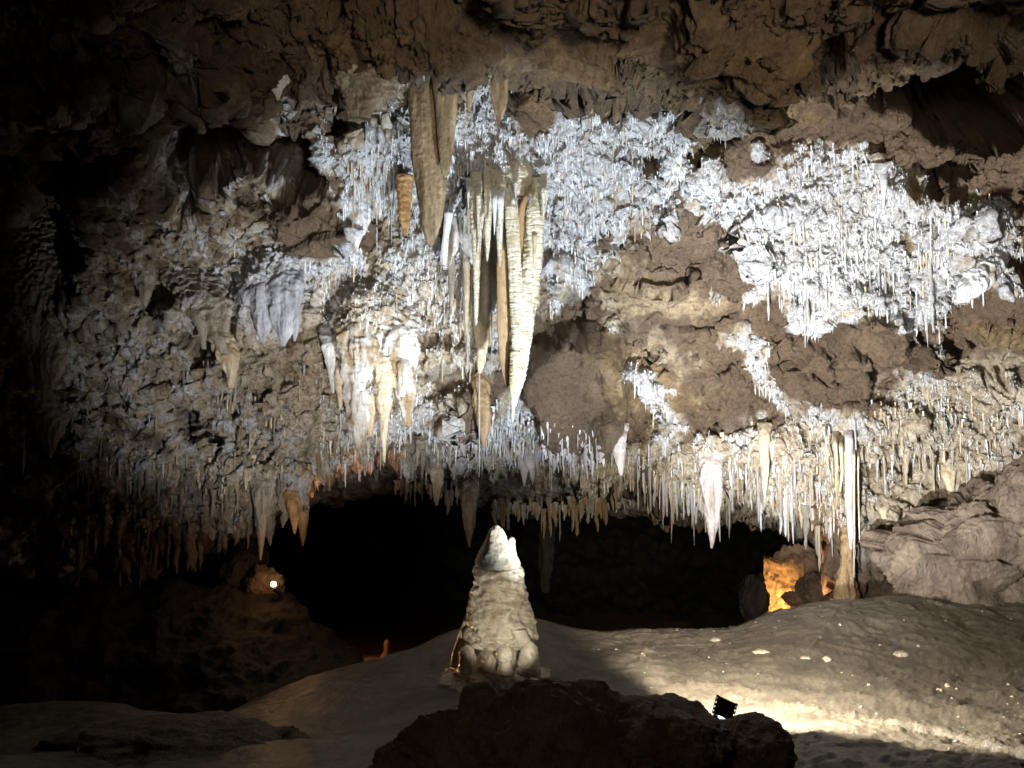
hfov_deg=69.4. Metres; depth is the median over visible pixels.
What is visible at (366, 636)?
chamber floor
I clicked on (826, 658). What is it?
stone
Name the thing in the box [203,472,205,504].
stalactite
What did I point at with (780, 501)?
soda straw
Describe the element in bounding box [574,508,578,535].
soda straw
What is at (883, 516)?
stalactite
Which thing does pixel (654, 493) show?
stalactite
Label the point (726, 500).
stalactite
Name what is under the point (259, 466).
stalactite
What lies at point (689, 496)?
soda straw
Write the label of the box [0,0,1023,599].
cave wall
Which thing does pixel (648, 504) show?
soda straw
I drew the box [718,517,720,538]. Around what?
soda straw
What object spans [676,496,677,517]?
soda straw
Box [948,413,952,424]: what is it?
stalactite
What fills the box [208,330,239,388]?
stalactite
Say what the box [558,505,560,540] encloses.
soda straw
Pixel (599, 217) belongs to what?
calcite crystals
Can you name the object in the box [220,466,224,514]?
stalactite
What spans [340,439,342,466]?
soda straw
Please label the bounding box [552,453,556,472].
stalactite
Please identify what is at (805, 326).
soda straw
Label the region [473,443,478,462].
stalactite
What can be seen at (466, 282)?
stalactite
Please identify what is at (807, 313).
soda straw
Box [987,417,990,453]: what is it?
soda straw
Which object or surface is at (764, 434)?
stalactite
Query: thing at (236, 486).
soda straw
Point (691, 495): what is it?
soda straw
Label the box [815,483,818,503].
soda straw
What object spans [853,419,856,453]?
soda straw
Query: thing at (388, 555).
chamber wall
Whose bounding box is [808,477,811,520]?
stalactite
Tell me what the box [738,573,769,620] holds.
rock
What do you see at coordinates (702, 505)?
stalactite
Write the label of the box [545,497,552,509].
stalactite
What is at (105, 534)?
stalactite
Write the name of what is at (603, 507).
stalactite
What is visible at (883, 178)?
stalactite
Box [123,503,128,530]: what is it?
stalactite
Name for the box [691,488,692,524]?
soda straw
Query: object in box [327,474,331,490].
stalactite
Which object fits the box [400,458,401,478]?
soda straw
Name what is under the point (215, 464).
stalactite
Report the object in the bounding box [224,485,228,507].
soda straw
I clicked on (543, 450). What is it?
straws
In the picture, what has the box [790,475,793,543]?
soda straw
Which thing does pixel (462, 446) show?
stalactite
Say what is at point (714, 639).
stone
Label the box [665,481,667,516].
soda straw
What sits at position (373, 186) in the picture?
soda straw
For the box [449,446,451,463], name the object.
stalactite
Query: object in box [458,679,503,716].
rock
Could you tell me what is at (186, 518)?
soda straw
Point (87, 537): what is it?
soda straw
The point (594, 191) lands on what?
stalactite
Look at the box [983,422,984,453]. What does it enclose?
soda straw
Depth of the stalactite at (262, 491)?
8.54 m
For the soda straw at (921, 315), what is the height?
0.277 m
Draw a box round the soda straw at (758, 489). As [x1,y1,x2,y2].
[755,468,759,522]
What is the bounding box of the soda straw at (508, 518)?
[506,499,509,530]
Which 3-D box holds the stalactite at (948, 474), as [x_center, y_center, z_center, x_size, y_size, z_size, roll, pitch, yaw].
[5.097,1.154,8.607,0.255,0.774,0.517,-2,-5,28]
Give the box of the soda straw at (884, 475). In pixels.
[883,457,885,495]
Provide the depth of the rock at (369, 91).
5.49 m
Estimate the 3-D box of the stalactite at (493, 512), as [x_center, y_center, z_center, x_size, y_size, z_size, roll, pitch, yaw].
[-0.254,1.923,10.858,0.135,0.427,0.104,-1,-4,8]
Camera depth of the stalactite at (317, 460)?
8.86 m
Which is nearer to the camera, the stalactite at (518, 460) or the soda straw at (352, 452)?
the soda straw at (352, 452)
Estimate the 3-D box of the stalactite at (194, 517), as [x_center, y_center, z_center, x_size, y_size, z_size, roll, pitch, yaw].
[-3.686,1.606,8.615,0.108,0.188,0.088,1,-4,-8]
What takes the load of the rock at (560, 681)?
on the boulder at (545, 723)
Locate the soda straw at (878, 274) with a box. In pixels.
[877,246,880,317]
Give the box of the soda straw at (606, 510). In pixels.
[604,497,607,525]
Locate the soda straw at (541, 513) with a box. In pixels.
[540,497,542,531]
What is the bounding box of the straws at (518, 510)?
[49,398,613,565]
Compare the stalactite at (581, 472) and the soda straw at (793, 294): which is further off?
the stalactite at (581, 472)
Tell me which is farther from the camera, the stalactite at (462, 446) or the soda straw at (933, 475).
the stalactite at (462, 446)
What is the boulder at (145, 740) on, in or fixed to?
on the cave floor at (356, 715)
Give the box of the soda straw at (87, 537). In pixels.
[86,516,88,554]
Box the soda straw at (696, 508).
[695,505,697,524]
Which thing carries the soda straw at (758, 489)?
hanging from the cave wall at (138, 136)
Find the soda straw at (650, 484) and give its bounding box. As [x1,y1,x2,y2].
[649,462,651,510]
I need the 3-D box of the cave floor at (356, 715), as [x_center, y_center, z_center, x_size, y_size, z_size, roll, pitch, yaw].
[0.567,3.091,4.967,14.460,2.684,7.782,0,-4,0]
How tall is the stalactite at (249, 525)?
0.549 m
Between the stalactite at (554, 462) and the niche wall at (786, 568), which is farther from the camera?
the niche wall at (786, 568)
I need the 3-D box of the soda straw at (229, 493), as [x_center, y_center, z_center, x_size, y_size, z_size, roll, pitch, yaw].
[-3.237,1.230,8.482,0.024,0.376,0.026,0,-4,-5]
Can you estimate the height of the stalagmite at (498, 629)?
1.179 m
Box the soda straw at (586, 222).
[585,205,586,236]
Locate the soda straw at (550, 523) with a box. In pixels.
[547,509,551,536]
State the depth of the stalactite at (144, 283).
7.71 m
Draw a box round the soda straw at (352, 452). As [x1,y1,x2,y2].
[350,442,354,454]
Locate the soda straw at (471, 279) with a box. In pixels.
[470,268,472,316]
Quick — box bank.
[0,573,364,713]
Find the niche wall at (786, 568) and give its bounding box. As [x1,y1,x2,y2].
[763,543,819,611]
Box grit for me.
[593,605,1023,767]
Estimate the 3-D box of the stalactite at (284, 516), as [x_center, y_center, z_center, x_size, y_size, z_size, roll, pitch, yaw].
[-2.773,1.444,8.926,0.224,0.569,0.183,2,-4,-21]
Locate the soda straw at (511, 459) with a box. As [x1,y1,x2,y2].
[509,451,512,465]
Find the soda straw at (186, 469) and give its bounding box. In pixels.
[185,455,187,491]
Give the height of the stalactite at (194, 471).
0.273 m
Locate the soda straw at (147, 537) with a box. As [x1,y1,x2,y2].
[145,525,150,547]
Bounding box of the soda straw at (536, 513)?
[535,502,538,520]
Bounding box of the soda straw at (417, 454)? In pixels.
[416,446,418,465]
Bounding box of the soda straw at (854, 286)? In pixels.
[853,283,856,305]
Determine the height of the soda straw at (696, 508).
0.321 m
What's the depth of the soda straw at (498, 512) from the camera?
10.81 m
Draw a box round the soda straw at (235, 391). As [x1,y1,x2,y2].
[234,374,236,406]
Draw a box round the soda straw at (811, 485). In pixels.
[810,474,813,501]
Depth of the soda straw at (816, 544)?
8.72 m
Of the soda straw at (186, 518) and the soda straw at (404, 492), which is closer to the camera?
the soda straw at (186, 518)
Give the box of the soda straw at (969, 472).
[968,463,970,482]
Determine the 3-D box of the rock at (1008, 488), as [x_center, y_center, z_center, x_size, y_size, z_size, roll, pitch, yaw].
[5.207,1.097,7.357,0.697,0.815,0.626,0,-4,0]
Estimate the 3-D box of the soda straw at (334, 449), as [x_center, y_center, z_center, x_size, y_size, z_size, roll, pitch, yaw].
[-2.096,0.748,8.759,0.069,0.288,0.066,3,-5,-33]
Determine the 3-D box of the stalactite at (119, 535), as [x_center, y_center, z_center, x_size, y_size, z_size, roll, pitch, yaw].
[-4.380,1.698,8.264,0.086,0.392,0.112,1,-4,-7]
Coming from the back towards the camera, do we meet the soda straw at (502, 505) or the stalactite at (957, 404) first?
the soda straw at (502, 505)
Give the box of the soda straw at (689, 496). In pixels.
[687,492,690,515]
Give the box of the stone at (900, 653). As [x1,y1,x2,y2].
[893,651,908,656]
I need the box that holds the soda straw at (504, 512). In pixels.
[503,502,505,526]
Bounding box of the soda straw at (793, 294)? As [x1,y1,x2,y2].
[793,270,794,313]
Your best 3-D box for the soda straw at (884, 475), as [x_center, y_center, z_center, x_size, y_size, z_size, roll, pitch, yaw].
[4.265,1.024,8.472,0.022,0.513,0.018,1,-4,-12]
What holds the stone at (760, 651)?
on the cave floor at (356, 715)
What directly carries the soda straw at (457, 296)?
hanging from the cave wall at (138, 136)
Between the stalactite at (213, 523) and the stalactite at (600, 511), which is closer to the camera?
the stalactite at (213, 523)
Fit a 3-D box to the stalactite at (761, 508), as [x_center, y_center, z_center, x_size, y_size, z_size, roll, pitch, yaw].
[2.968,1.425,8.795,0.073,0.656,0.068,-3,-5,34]
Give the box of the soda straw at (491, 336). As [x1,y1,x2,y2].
[491,307,491,365]
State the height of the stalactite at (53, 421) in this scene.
0.973 m
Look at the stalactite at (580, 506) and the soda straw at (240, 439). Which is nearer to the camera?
the soda straw at (240, 439)
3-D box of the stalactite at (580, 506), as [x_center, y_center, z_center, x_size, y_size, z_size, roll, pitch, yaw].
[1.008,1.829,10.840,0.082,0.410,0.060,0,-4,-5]
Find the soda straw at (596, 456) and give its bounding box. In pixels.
[595,439,597,471]
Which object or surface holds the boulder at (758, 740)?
on the boulder at (545, 723)
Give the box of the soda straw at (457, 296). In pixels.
[457,275,457,312]
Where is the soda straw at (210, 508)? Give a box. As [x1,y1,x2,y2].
[210,495,211,523]
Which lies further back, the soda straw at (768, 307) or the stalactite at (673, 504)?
the stalactite at (673, 504)
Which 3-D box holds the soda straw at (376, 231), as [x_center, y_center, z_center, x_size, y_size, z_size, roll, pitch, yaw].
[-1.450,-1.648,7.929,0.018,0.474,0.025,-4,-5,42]
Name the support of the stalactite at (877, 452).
hanging from the cave wall at (138, 136)
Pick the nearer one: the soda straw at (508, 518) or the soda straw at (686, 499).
the soda straw at (686, 499)
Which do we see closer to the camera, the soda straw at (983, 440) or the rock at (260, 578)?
the soda straw at (983, 440)
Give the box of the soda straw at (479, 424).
[479,374,479,474]
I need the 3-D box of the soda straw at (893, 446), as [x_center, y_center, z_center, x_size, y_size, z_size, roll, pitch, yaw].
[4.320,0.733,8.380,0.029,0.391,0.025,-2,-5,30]
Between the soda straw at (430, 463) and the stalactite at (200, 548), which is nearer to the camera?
the stalactite at (200, 548)
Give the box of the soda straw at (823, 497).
[821,494,825,515]
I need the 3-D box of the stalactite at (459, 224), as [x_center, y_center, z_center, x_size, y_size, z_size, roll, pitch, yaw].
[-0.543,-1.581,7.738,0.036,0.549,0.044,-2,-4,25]
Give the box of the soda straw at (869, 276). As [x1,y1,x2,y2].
[869,267,870,286]
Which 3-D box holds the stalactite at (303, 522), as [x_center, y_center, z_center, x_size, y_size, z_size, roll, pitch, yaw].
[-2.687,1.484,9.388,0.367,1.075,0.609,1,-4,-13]
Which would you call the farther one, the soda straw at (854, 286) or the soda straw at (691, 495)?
the soda straw at (691, 495)
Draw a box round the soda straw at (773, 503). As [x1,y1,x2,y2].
[771,486,774,511]
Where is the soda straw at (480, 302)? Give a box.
[480,249,481,318]
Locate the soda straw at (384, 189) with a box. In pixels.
[383,159,384,210]
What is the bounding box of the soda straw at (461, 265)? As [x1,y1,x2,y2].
[461,249,461,281]
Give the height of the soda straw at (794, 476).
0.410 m
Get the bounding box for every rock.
[201,539,270,590]
[244,563,284,593]
[332,63,402,121]
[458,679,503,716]
[501,680,533,688]
[548,676,571,687]
[615,693,732,767]
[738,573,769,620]
[781,591,802,606]
[794,571,833,604]
[993,455,1023,529]
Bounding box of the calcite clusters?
[320,76,1023,516]
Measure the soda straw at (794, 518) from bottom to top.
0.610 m
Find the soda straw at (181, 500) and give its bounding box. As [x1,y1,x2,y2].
[179,473,183,518]
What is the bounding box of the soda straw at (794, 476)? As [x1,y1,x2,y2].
[793,457,795,488]
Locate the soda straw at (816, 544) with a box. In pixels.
[814,527,817,555]
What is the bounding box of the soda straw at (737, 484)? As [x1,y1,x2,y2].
[737,466,738,500]
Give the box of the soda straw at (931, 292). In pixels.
[929,246,933,331]
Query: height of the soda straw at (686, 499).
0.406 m
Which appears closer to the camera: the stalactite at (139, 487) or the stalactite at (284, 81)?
the stalactite at (284, 81)
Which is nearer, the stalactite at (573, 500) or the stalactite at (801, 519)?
the stalactite at (801, 519)
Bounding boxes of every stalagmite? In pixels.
[380,640,391,657]
[440,525,552,691]
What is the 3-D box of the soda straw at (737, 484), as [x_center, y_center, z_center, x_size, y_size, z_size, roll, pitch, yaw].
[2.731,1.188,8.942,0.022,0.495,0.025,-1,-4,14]
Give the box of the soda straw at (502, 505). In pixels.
[501,501,503,528]
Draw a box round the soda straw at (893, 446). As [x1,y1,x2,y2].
[892,440,894,463]
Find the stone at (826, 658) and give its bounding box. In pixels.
[822,656,831,661]
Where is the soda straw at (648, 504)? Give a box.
[647,489,649,513]
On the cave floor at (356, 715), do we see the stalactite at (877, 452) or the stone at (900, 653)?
the stone at (900, 653)
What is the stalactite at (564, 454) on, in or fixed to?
hanging from the cave wall at (138, 136)
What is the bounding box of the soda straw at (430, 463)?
[429,446,432,470]
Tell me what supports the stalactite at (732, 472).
hanging from the cave wall at (138, 136)
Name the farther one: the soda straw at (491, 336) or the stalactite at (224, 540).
the stalactite at (224, 540)
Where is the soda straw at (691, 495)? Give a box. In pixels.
[690,482,691,513]
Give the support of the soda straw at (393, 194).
hanging from the cave wall at (138, 136)
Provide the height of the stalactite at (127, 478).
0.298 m
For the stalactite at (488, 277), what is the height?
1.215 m
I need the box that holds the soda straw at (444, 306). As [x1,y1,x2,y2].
[443,292,444,321]
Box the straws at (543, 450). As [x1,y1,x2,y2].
[427,407,842,537]
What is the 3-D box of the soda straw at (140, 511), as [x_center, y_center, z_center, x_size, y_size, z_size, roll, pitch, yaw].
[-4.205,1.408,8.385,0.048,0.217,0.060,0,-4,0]
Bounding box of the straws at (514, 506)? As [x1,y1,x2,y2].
[32,202,808,561]
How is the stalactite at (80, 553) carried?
hanging from the cave wall at (138, 136)
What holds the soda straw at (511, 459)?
hanging from the cave wall at (138, 136)
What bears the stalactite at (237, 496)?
hanging from the cave wall at (138, 136)
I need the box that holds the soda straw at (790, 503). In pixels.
[789,488,790,516]
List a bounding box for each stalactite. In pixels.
[7,216,72,390]
[23,395,73,457]
[34,335,70,403]
[78,530,82,585]
[101,521,109,546]
[115,519,123,546]
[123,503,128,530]
[126,475,128,495]
[130,268,157,306]
[132,475,137,502]
[136,480,141,498]
[153,551,157,572]
[161,500,166,526]
[167,526,170,566]
[173,527,182,574]
[174,459,180,487]
[181,525,195,569]
[182,358,185,393]
[191,462,196,484]
[192,514,198,521]
[193,526,199,570]
[197,507,210,518]
[197,538,202,564]
[198,553,203,575]
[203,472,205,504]
[207,500,216,528]
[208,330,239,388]
[212,487,214,516]
[213,462,217,502]
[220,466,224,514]
[221,530,227,556]
[224,467,228,515]
[231,527,240,546]
[232,490,240,507]
[233,513,246,536]
[236,473,239,514]
[240,492,249,495]
[243,458,246,493]
[245,504,253,522]
[246,505,252,548]
[248,489,251,508]
[249,459,276,559]
[250,516,254,534]
[254,464,262,478]
[266,506,277,545]
[271,74,289,100]
[273,490,276,505]
[274,408,276,436]
[275,477,283,498]
[276,484,288,527]
[277,465,279,509]
[282,489,300,533]
[298,490,310,545]
[316,443,321,475]
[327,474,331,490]
[346,200,372,252]
[395,174,413,235]
[398,475,403,496]
[408,76,457,247]
[420,451,425,479]
[420,481,423,500]
[430,461,443,505]
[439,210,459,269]
[440,262,441,300]
[441,212,453,266]
[444,490,450,514]
[448,255,454,314]
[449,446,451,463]
[458,207,461,257]
[458,219,480,266]
[459,480,481,546]
[460,443,465,455]
[463,254,470,335]
[465,160,547,421]
[466,91,474,112]
[470,370,491,447]
[473,312,495,373]
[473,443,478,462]
[479,240,496,324]
[489,79,508,126]
[490,500,498,524]
[498,497,504,526]
[502,438,507,449]
[517,452,521,468]
[517,455,528,485]
[527,454,535,479]
[533,449,539,468]
[538,499,560,592]
[541,508,546,537]
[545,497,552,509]
[547,448,552,466]
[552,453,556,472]
[552,507,557,526]
[562,449,565,471]
[566,502,576,516]
[569,495,575,517]
[576,504,584,518]
[579,495,582,520]
[580,461,583,483]
[582,441,587,470]
[585,495,592,523]
[590,451,595,477]
[592,190,595,207]
[594,503,598,532]
[595,226,599,246]
[596,445,603,462]
[598,497,602,518]
[602,502,604,519]
[612,423,628,475]
[613,191,617,210]
[642,472,645,503]
[652,481,656,507]
[661,473,663,524]
[663,470,665,514]
[671,494,672,541]
[672,498,674,523]
[673,480,677,508]
[677,479,679,494]
[697,434,724,547]
[699,494,702,515]
[725,494,727,525]
[727,471,736,511]
[728,499,730,534]
[730,467,733,509]
[750,489,752,508]
[757,422,772,498]
[759,476,762,529]
[778,500,782,533]
[782,486,786,536]
[798,503,802,527]
[800,505,809,548]
[807,498,814,530]
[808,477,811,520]
[827,519,830,541]
[855,509,857,544]
[874,446,878,482]
[879,171,888,208]
[879,506,891,529]
[899,432,903,455]
[902,454,908,485]
[927,438,931,463]
[937,456,956,494]
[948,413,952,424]
[956,400,962,418]
[980,421,982,452]
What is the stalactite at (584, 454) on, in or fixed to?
hanging from the cave wall at (138, 136)
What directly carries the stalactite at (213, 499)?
hanging from the cave wall at (138, 136)
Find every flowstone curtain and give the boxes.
[159,267,233,354]
[232,251,304,346]
[318,298,420,462]
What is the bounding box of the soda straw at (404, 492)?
[404,479,405,503]
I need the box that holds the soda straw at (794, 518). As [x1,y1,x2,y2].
[792,483,795,531]
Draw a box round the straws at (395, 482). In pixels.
[79,96,1021,536]
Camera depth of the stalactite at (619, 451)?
8.04 m
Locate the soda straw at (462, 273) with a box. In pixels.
[462,250,462,297]
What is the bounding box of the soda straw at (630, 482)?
[629,462,631,491]
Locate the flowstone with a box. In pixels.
[956,247,1009,304]
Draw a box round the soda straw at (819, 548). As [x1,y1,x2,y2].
[817,510,820,570]
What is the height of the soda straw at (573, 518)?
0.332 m
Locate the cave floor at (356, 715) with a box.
[0,595,1023,767]
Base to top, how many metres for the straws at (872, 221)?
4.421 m
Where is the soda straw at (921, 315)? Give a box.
[919,303,922,325]
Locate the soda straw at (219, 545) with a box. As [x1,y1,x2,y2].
[216,523,222,552]
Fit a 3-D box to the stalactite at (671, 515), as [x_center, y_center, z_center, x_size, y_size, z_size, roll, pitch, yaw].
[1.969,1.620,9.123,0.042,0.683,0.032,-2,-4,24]
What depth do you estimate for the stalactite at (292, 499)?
8.78 m
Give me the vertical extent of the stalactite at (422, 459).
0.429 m
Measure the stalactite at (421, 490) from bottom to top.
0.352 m
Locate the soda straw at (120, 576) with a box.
[118,543,121,585]
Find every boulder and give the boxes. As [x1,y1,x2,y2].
[32,710,311,765]
[367,678,739,767]
[724,711,797,767]
[858,476,1023,605]
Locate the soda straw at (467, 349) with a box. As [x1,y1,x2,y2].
[467,332,467,366]
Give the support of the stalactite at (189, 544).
hanging from the cave wall at (138, 136)
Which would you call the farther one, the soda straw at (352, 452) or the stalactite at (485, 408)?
the soda straw at (352, 452)
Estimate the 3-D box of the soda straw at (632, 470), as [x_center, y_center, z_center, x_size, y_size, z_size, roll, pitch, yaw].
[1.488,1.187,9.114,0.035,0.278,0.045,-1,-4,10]
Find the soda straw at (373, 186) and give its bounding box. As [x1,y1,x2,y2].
[373,169,374,205]
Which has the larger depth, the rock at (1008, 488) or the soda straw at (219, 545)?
the soda straw at (219, 545)
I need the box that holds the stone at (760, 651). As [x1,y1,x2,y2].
[752,649,769,653]
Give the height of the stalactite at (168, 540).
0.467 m
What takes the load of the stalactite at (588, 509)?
hanging from the cave wall at (138, 136)
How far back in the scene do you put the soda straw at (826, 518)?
8.62 m
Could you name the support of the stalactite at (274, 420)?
hanging from the cave wall at (138, 136)
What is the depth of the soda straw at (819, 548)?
8.67 m
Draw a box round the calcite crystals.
[319,79,1023,524]
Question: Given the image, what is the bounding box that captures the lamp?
[271,581,281,598]
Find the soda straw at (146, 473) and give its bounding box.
[145,452,149,482]
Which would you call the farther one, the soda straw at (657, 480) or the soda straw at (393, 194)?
the soda straw at (657, 480)
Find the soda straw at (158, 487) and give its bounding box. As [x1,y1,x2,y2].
[157,478,160,506]
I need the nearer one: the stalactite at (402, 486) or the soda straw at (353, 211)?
the soda straw at (353, 211)
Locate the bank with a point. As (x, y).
(175, 645)
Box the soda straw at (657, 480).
[656,469,657,496]
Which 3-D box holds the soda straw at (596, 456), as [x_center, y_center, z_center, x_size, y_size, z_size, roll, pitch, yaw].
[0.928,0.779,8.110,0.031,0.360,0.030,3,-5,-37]
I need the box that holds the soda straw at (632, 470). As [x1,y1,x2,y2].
[631,469,633,490]
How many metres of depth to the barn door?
3.97 m
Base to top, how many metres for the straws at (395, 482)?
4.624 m
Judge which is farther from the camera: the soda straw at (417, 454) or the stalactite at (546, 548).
the stalactite at (546, 548)
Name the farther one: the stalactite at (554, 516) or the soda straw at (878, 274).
the stalactite at (554, 516)
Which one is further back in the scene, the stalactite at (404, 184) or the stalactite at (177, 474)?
the stalactite at (177, 474)
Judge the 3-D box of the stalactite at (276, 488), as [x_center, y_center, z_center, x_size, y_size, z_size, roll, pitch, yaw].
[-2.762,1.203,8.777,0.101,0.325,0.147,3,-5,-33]
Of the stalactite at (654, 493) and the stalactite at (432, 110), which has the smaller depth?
the stalactite at (432, 110)
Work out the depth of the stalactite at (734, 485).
9.09 m
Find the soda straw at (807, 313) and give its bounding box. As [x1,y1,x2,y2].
[806,294,809,330]
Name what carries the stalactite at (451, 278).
hanging from the cave wall at (138, 136)
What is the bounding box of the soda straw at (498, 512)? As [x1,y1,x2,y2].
[496,506,500,519]
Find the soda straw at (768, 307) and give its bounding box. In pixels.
[766,282,769,320]
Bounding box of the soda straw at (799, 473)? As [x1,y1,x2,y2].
[799,449,800,484]
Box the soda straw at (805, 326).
[804,309,805,343]
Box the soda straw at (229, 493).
[229,475,230,504]
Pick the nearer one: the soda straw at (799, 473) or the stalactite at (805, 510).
the soda straw at (799, 473)
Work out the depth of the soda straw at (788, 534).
8.72 m
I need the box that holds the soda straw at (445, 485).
[444,481,446,494]
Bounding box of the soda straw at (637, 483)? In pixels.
[637,452,638,506]
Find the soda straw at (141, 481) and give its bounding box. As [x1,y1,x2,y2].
[140,471,144,485]
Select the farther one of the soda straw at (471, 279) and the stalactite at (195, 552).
the stalactite at (195, 552)
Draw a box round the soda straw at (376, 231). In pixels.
[376,210,377,251]
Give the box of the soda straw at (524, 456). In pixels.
[524,445,525,465]
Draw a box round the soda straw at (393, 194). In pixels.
[392,159,394,219]
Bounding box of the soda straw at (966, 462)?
[964,451,967,483]
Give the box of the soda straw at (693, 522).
[693,498,694,545]
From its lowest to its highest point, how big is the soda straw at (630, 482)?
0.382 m
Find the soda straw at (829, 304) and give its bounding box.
[828,289,830,311]
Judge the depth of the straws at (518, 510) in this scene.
10.79 m
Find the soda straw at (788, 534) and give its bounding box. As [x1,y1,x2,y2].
[787,487,789,540]
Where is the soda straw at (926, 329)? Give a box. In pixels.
[926,313,927,344]
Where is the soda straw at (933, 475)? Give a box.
[931,450,935,503]
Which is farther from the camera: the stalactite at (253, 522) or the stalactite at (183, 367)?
the stalactite at (253, 522)
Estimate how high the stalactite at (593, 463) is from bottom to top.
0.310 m
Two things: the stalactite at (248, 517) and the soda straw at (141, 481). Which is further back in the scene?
the stalactite at (248, 517)
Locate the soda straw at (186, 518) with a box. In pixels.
[183,507,190,521]
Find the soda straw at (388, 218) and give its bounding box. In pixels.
[388,196,388,233]
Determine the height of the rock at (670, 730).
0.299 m
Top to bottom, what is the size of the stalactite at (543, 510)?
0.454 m
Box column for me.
[825,425,859,599]
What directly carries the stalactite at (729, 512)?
hanging from the cave wall at (138, 136)
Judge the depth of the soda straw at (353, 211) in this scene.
7.48 m
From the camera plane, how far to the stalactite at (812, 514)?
8.70 m
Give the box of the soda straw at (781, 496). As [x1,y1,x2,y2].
[780,471,781,520]
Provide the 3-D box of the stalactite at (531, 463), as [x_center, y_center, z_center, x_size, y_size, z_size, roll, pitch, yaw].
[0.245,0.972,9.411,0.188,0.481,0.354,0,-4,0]
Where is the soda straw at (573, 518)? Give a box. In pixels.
[571,508,575,530]
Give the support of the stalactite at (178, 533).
hanging from the cave wall at (138, 136)
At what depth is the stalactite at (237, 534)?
8.71 m
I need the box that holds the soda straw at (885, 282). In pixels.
[884,266,886,295]
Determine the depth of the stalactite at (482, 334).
8.10 m
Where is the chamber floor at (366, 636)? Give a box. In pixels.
[309,613,747,660]
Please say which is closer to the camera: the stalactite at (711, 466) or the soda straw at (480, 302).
the soda straw at (480, 302)
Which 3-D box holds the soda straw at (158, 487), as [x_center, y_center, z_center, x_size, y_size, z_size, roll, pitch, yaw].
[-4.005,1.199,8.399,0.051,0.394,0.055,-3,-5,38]
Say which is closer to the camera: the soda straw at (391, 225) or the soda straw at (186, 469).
the soda straw at (391, 225)
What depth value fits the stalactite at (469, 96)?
6.27 m
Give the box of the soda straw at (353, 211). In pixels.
[352,186,353,233]
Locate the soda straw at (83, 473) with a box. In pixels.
[82,454,84,484]
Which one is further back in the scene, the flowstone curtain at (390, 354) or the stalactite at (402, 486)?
the stalactite at (402, 486)
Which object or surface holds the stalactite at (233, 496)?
hanging from the cave wall at (138, 136)
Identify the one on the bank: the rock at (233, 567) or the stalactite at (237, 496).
the rock at (233, 567)
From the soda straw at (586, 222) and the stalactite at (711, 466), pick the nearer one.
the soda straw at (586, 222)
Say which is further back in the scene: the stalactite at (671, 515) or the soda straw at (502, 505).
the soda straw at (502, 505)
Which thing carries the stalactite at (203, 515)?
hanging from the cave wall at (138, 136)
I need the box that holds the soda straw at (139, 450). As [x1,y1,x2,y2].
[138,446,141,484]
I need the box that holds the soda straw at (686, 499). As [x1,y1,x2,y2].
[685,487,687,511]
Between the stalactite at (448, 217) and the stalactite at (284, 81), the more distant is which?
the stalactite at (448, 217)
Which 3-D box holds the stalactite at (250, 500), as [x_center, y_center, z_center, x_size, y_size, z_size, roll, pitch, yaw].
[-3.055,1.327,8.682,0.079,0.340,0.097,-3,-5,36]
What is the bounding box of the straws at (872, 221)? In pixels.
[162,103,1022,518]
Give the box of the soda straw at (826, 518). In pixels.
[825,502,826,533]
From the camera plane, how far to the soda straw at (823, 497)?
8.65 m
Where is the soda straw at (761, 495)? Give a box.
[760,468,762,504]
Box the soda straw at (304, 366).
[302,351,305,376]
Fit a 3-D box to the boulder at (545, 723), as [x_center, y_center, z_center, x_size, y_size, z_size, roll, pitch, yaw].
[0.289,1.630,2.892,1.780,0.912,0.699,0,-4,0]
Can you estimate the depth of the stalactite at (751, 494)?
9.07 m
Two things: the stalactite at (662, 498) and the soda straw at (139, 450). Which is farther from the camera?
the stalactite at (662, 498)
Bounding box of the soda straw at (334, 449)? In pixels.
[332,435,337,458]
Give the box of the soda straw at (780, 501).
[779,481,780,516]
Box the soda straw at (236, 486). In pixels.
[234,474,238,491]
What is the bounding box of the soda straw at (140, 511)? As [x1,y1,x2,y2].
[139,499,142,517]
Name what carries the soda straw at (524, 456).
hanging from the cave wall at (138, 136)
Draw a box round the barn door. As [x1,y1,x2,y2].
[712,695,737,718]
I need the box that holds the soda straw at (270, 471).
[269,461,272,476]
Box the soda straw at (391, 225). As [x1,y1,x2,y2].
[391,208,391,243]
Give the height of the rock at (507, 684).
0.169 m
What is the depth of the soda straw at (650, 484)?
9.04 m
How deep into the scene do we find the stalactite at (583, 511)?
10.85 m
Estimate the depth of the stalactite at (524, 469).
9.24 m
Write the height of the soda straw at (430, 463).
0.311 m
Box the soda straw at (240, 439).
[239,422,241,460]
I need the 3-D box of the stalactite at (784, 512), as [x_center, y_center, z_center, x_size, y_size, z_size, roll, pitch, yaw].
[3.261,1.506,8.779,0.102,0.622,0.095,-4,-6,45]
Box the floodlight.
[712,695,737,727]
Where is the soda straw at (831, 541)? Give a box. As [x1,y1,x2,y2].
[831,518,832,556]
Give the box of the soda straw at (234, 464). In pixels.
[233,452,235,478]
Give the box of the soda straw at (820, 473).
[819,468,821,489]
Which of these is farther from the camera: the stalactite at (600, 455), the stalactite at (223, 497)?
the stalactite at (223, 497)
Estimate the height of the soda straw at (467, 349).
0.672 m
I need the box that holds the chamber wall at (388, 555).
[159,486,789,617]
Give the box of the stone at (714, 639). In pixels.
[709,637,720,641]
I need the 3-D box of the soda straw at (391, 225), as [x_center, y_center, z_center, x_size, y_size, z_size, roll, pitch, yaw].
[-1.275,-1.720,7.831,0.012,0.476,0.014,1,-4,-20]
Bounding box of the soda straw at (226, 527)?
[225,508,228,535]
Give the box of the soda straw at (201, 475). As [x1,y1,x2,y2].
[199,465,203,484]
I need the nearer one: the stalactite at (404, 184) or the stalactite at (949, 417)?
the stalactite at (404, 184)
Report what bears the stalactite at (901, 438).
hanging from the cave wall at (138, 136)

